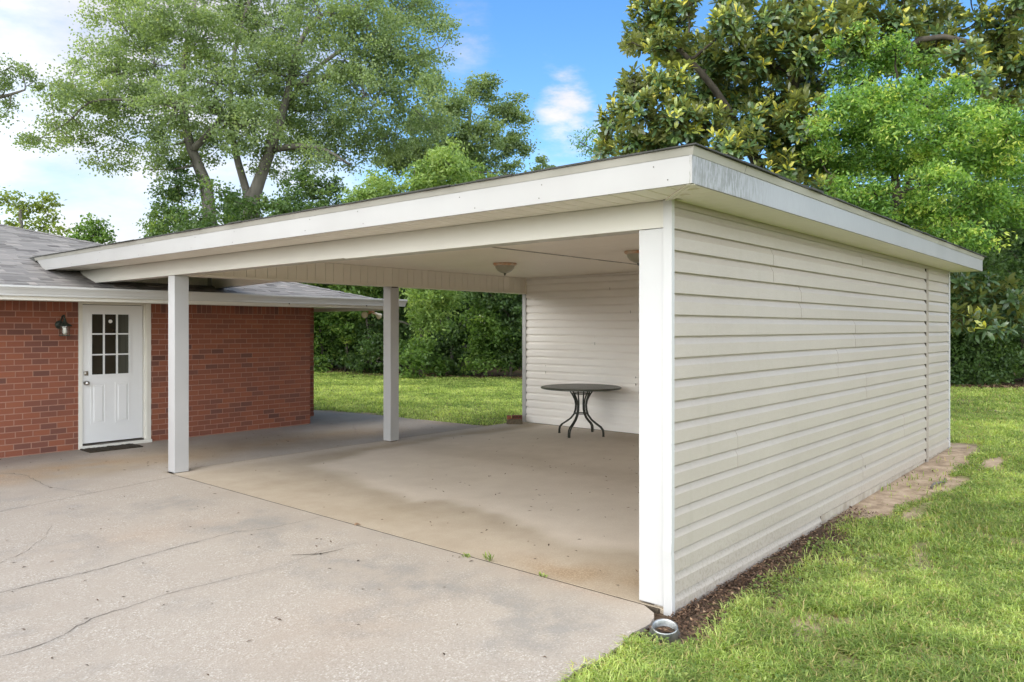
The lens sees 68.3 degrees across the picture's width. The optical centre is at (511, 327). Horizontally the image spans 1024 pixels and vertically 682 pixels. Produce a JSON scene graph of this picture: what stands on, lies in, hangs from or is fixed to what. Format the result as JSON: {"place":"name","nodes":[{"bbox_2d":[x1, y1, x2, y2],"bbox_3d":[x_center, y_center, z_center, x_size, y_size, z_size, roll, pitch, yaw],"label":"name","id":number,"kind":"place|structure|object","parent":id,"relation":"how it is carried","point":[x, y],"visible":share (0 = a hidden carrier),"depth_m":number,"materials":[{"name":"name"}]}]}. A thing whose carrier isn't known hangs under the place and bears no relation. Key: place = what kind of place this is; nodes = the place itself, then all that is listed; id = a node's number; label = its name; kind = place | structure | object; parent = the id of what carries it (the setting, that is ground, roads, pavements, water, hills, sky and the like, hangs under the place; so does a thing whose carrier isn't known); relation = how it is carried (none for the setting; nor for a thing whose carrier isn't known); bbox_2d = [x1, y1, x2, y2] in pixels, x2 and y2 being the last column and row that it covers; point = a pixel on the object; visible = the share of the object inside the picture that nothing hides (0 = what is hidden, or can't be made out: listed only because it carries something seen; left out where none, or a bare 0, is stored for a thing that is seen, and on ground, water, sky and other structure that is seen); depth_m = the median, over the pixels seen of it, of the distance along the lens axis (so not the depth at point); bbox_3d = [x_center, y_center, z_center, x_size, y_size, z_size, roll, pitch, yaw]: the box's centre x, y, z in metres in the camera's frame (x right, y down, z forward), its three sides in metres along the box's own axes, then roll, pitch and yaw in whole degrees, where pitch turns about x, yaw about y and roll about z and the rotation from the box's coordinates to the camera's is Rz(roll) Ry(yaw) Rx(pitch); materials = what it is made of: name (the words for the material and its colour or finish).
{"place":"outdoors","nodes":[
{"label":"outdoors","id":0,"kind":"place"},
{"bbox_2d":[0,476,653,681],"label":"driveway","id":1,"kind":"structure","parent":0,"point":[228,582],"depth_m":4.66,"materials":[{"name":"concrete"}]},
{"bbox_2d":[169,422,663,613],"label":"carport floor","id":2,"kind":"structure","parent":0,"point":[370,485],"depth_m":7.86,"materials":[{"name":"concrete"}]},
{"bbox_2d":[0,429,638,674],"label":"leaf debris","id":3,"kind":"object","parent":2,"relation":"on","point":[330,541],"visible":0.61,"depth_m":6.49,"materials":[{"name":"brown plant"}]},
{"bbox_2d":[179,476,659,613],"bbox_3d":[-1.484,1.752,6.640,6.290,0.097,0.020,0,0,41],"label":"slab joint","id":4,"kind":"object","parent":2,"relation":"on","point":[654,610],"visible":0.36,"depth_m":5.44,"materials":[{"name":"concrete"}]},
{"bbox_2d":[482,551,493,561],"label":"weed","id":5,"kind":"object","parent":4,"relation":"in","point":[485,556],"visible":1,"depth_m":5.51,"materials":[{"name":"green plant"}]},
{"bbox_2d":[30,143,986,616],"bbox_3d":[-0.343,0.515,10.630,10.737,3.070,8.378,0,0,41],"label":"carport","id":6,"kind":"object","parent":2,"relation":"on","point":[766,351],"visible":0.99,"depth_m":6.14,"materials":[{"name":"plastic"}]},
{"bbox_2d":[493,262,516,274],"bbox_3d":[-0.098,-0.814,10.498,0.336,0.170,0.336,0,0,41],"label":"ceiling light","id":7,"kind":"object","parent":6,"relation":"attached to","point":[504,267],"visible":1,"depth_m":10.39,"materials":[{"name":"glass"}]},
{"bbox_2d":[624,250,638,265],"bbox_3d":[1.484,-0.814,8.858,0.336,0.170,0.336,0,0,11],"label":"ceiling light","id":8,"kind":"object","parent":6,"relation":"attached to","point":[632,255],"visible":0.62,"depth_m":8.77,"materials":[{"name":"beige glass"}]},
{"bbox_2d":[541,384,621,437],"bbox_3d":[1.099,1.314,12.028,1.280,0.772,1.280,0,0,41],"label":"patio table","id":9,"kind":"object","parent":2,"relation":"on","point":[576,389],"visible":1,"depth_m":11.93,"materials":[{"name":"paint"}]},
{"bbox_2d":[0,0,1023,242],"label":"sky","id":10,"kind":"structure","parent":0,"point":[566,54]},
{"bbox_2d":[506,418,522,423],"bbox_3d":[0.044,1.655,13.421,0.288,0.087,0.168,0,0,0],"label":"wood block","id":11,"kind":"object","parent":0,"point":[514,421],"depth_m":13.34,"materials":[{"name":"brown wood"}]},
{"bbox_2d":[512,415,521,418],"bbox_3d":[0.089,1.580,13.422,0.185,0.062,0.090,0,0,0],"label":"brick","id":12,"kind":"object","parent":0,"point":[516,416],"visible":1,"depth_m":13.38,"materials":[{"name":"red brick"}]},
{"bbox_2d":[314,336,1023,681],"bbox_3d":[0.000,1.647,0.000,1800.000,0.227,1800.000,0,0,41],"label":"ground","id":13,"kind":"structure","parent":0,"point":[881,500],"depth_m":7.03,"materials":[{"name":"soil"}]},
{"bbox_2d":[0,52,53,132],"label":"oak tree","id":14,"kind":"object","parent":13,"relation":"on","point":[7,83],"visible":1,"depth_m":22.31,"materials":[{"name":"green plant"}]},
{"bbox_2d":[0,185,75,235],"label":"leafy tree","id":15,"kind":"object","parent":13,"relation":"on","point":[38,205],"visible":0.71,"depth_m":34.35,"materials":[{"name":"green plant"}]},
{"bbox_2d":[63,212,118,243],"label":"shrub","id":16,"kind":"object","parent":13,"relation":"on","point":[96,233],"visible":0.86,"depth_m":30.89,"materials":[{"name":"green plant"}]},
{"bbox_2d":[0,224,406,457],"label":"brick house","id":17,"kind":"structure","parent":13,"relation":"on","point":[98,377],"depth_m":11.13,"materials":[{"name":"brick"}]},
{"bbox_2d":[55,315,71,335],"bbox_3d":[-6.115,-0.037,10.321,0.215,0.291,0.194,0,0,41],"label":"wall lantern","id":18,"kind":"object","parent":17,"relation":"attached to","point":[61,324],"depth_m":10.30,"materials":[{"name":"black metal"}]},
{"bbox_2d":[83,305,142,443],"bbox_3d":[-5.747,0.649,10.903,0.122,1.952,0.826,0,0,41],"label":"door","id":19,"kind":"structure","parent":17,"relation":"in","point":[112,334],"depth_m":10.91,"materials":[{"name":"white paint"}]},
{"bbox_2d":[361,311,381,318],"bbox_3d":[-2.602,-0.239,14.041,0.385,0.161,0.161,0,0,-9],"label":"floodlight","id":20,"kind":"object","parent":17,"relation":"attached to","point":[365,315],"visible":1,"depth_m":14.00,"materials":[{"name":"metal"}]},
{"bbox_2d":[3,0,469,225],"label":"oak tree","id":21,"kind":"object","parent":13,"relation":"on","point":[288,59],"visible":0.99,"depth_m":24.63,"materials":[{"name":"green plant"}]},
{"bbox_2d":[132,152,349,237],"bbox_3d":[-8.878,-2.031,23.882,7.424,7.564,4.000,0,0,5],"label":"evergreen tree","id":22,"kind":"object","parent":13,"relation":"on","point":[175,194],"visible":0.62,"depth_m":23.96,"materials":[{"name":"green plant"}]},
{"bbox_2d":[0,410,482,510],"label":"walkway","id":23,"kind":"structure","parent":13,"relation":"on","point":[32,480],"depth_m":10.07,"materials":[{"name":"concrete"}]},
{"bbox_2d":[80,443,142,452],"bbox_3d":[-5.640,1.689,10.652,0.366,0.018,0.702,0,0,41],"label":"door mat","id":24,"kind":"object","parent":23,"relation":"on","point":[112,447],"depth_m":10.62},
{"bbox_2d":[303,283,352,372],"bbox_3d":[-7.808,0.036,28.909,3.591,3.962,3.445,0,0,-26],"label":"shrub","id":25,"kind":"object","parent":13,"relation":"on","point":[320,341],"visible":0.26,"depth_m":28.77,"materials":[{"name":"green plant"}]},
{"bbox_2d":[297,282,382,370],"bbox_3d":[-6.501,-0.780,28.751,3.692,5.076,3.413,0,0,13],"label":"shrub","id":26,"kind":"object","parent":13,"relation":"on","point":[346,321],"visible":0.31,"depth_m":28.16,"materials":[{"name":"green plant"}]},
{"bbox_2d":[328,311,412,372],"bbox_3d":[-5.010,0.482,28.308,3.397,2.922,3.375,0,0,41],"label":"shrub","id":27,"kind":"object","parent":13,"relation":"on","point":[372,348],"visible":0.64,"depth_m":27.68,"materials":[{"name":"green plant"}]},
{"bbox_2d":[347,286,441,370],"bbox_3d":[-4.147,-0.982,29.183,5.072,5.481,3.168,0,0,8],"label":"shrub","id":28,"kind":"object","parent":13,"relation":"on","point":[401,313],"visible":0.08,"depth_m":28.82,"materials":[{"name":"green plant"}]},
{"bbox_2d":[329,137,501,340],"bbox_3d":[-2.457,-1.908,22.010,4.530,7.321,3.926,0,0,17],"label":"leafy tree","id":29,"kind":"object","parent":13,"relation":"on","point":[454,169],"visible":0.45,"depth_m":21.47,"materials":[{"name":"green plant"}]},
{"bbox_2d":[399,327,452,378],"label":"shrub","id":30,"kind":"object","parent":13,"relation":"on","point":[417,351],"visible":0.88,"depth_m":25.64,"materials":[{"name":"green plant"}]},
{"bbox_2d":[368,67,540,366],"bbox_3d":[-2.100,-4.563,31.273,6.574,12.627,5.985,0,0,41],"label":"oak tree","id":31,"kind":"object","parent":13,"relation":"on","point":[478,130],"visible":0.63,"depth_m":30.64,"materials":[{"name":"green plant"}]},
{"bbox_2d":[430,291,492,375],"bbox_3d":[-1.815,-0.121,27.212,3.678,4.181,2.979,0,0,17],"label":"shrub","id":32,"kind":"object","parent":13,"relation":"on","point":[450,343],"visible":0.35,"depth_m":26.80,"materials":[{"name":"green plant"}]},
{"bbox_2d":[453,304,518,376],"bbox_3d":[-0.756,0.470,25.893,2.466,2.573,2.481,0,0,41],"label":"shrub","id":33,"kind":"object","parent":13,"relation":"on","point":[480,347],"visible":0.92,"depth_m":25.74,"materials":[{"name":"green plant"}]},
{"bbox_2d":[463,291,521,376],"bbox_3d":[0.491,-0.404,26.049,4.751,4.321,3.772,0,0,14],"label":"shrub","id":34,"kind":"object","parent":13,"relation":"on","point":[509,305],"visible":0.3,"depth_m":25.65,"materials":[{"name":"green plant"}]},
{"bbox_2d":[524,153,555,171],"bbox_3d":[1.232,-2.953,32.861,2.760,9.406,2.223,0,0,41],"label":"leafy tree","id":35,"kind":"object","parent":13,"relation":"on","point":[541,159],"visible":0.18,"depth_m":32.64,"materials":[{"name":"green plant"}]},
{"bbox_2d":[567,124,622,159],"bbox_3d":[2.243,-1.681,18.994,1.697,6.864,2.077,0,0,10],"label":"leafy tree","id":36,"kind":"object","parent":13,"relation":"on","point":[589,150],"visible":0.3,"depth_m":18.95,"materials":[{"name":"green plant"}]},
{"bbox_2d":[222,181,1023,370],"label":"woods","id":37,"kind":"object","parent":13,"relation":"on","point":[232,212],"depth_m":31.13,"materials":[{"name":"green plant"}]},
{"bbox_2d":[649,619,680,642],"bbox_3d":[0.858,1.702,4.242,0.179,0.099,0.176,0,0,41],"label":"pet bowl","id":38,"kind":"object","parent":13,"relation":"on","point":[664,628],"visible":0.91,"depth_m":4.23,"materials":[{"name":"metal"}]},
{"bbox_2d":[313,369,1023,681],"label":"grass","id":39,"kind":"structure","parent":13,"relation":"on","point":[958,601],"depth_m":4.78,"materials":[{"name":"green plant"}]},
{"bbox_2d":[314,367,1023,388],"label":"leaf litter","id":40,"kind":"object","parent":13,"relation":"on","point":[966,385],"visible":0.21,"depth_m":26.00,"materials":[{"name":"plant"}]},
{"bbox_2d":[570,469,1018,681],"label":"leaf litter","id":41,"kind":"object","parent":13,"relation":"on","point":[695,602],"visible":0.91,"depth_m":5.06,"materials":[{"name":"brown plant"}]},
{"bbox_2d":[583,436,1023,681],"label":"clover","id":42,"kind":"object","parent":13,"relation":"on","point":[795,580],"visible":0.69,"depth_m":5.23,"materials":[{"name":"green plant"}]},
{"bbox_2d":[591,0,1023,197],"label":"magnolia tree","id":43,"kind":"object","parent":13,"relation":"on","point":[794,31],"visible":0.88,"depth_m":14.30,"materials":[{"name":"green plant"}]},
{"bbox_2d":[790,18,1023,252],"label":"water oak","id":44,"kind":"object","parent":13,"relation":"on","point":[888,141],"visible":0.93,"depth_m":13.46,"materials":[{"name":"green plant"}]},
{"bbox_2d":[823,73,1023,260],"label":"leafy tree","id":45,"kind":"object","parent":13,"relation":"on","point":[1017,232],"visible":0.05,"depth_m":18.81,"materials":[{"name":"green plant"}]},
{"bbox_2d":[930,478,945,487],"bbox_3d":[4.509,1.639,7.984,0.533,0.032,0.061,0,0,-43],"label":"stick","id":46,"kind":"object","parent":13,"relation":"on","point":[933,484],"visible":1,"depth_m":7.95,"materials":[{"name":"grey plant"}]},
{"bbox_2d":[950,244,1021,385],"bbox_3d":[12.370,-0.654,21.013,3.315,4.968,2.644,0,0,3],"label":"shrub","id":47,"kind":"object","parent":13,"relation":"on","point":[965,354],"visible":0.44,"depth_m":20.34,"materials":[{"name":"green plant"}]},
{"bbox_2d":[950,262,1023,383],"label":"shrub","id":48,"kind":"object","parent":13,"relation":"on","point":[983,312],"visible":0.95,"depth_m":19.60,"materials":[{"name":"green plant"}]},
{"bbox_2d":[968,197,1023,382],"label":"shrub","id":49,"kind":"object","parent":13,"relation":"on","point":[1018,363],"visible":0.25,"depth_m":21.59,"materials":[{"name":"green plant"}]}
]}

